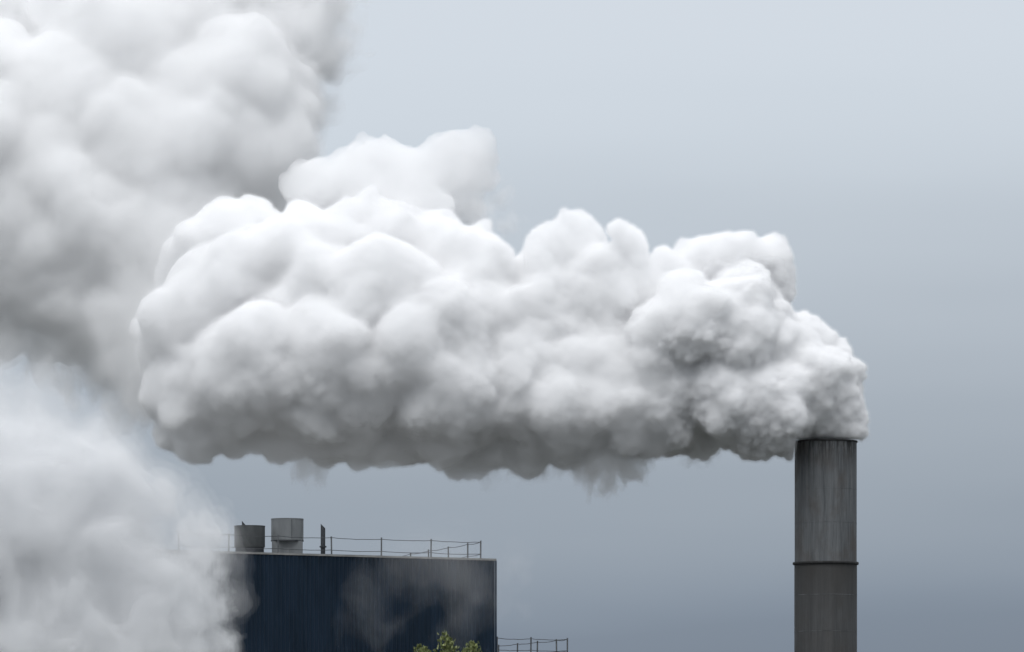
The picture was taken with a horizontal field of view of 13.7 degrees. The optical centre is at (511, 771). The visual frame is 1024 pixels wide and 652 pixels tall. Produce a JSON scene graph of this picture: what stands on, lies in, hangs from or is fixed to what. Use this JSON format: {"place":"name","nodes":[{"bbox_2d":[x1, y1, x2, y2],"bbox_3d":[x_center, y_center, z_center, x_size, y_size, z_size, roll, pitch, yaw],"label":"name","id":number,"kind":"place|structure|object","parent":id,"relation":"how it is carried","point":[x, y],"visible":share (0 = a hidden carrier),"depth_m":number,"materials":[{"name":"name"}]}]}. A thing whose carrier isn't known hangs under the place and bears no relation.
{"place":"outdoors","nodes":[
{"label":"outdoors","id":0,"kind":"place"},
{"bbox_2d":[0,0,1023,651],"label":"sky","id":1,"kind":"structure","parent":0,"point":[568,289],"materials":[{"name":"grey"}]},
{"bbox_2d":[497,637,567,651],"bbox_3d":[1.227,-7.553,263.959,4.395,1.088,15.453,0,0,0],"label":"roof railing","id":2,"kind":"object","parent":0,"point":[530,643],"visible":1,"depth_m":257.81,"materials":[{"name":"metal"}]},
{"label":"ground","id":3,"kind":"structure","parent":0,"visible":0},
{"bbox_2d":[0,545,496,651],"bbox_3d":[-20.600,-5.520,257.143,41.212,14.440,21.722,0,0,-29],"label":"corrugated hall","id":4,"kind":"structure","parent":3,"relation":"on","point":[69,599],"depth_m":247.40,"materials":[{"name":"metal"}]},
{"bbox_2d":[234,521,264,551],"bbox_3d":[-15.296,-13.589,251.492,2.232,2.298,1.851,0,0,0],"label":"roof fan","id":5,"kind":"object","parent":4,"relation":"on","point":[243,541],"visible":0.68,"depth_m":250.73},
{"bbox_2d":[271,518,303,552],"bbox_3d":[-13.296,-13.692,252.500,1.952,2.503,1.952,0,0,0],"label":"roof fan","id":6,"kind":"object","parent":4,"relation":"on","point":[289,527],"visible":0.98,"depth_m":251.81},
{"bbox_2d":[320,524,325,553],"bbox_3d":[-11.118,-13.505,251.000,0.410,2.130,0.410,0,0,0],"label":"vent pipe","id":7,"kind":"object","parent":4,"relation":"on","point":[322,546],"visible":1,"depth_m":250.87,"materials":[{"name":"grey metal"}]},
{"bbox_2d":[178,532,480,557],"bbox_3d":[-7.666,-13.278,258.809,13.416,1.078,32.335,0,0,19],"label":"roof railing","id":8,"kind":"object","parent":4,"relation":"on","point":[381,551],"visible":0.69,"depth_m":251.47,"materials":[{"name":"metal"}]},
{"bbox_2d":[413,631,481,651],"bbox_3d":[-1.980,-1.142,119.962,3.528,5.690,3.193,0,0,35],"label":"young tree","id":9,"kind":"object","parent":3,"relation":"on","point":[473,647],"visible":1,"depth_m":119.69,"materials":[{"name":"green plant"}]},
{"bbox_2d":[793,439,858,651],"bbox_3d":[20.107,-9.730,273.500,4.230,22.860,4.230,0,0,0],"label":"chimney stack","id":10,"kind":"object","parent":3,"relation":"on","point":[825,563],"visible":1,"depth_m":271.77,"materials":[{"name":"concrete"}]}
]}

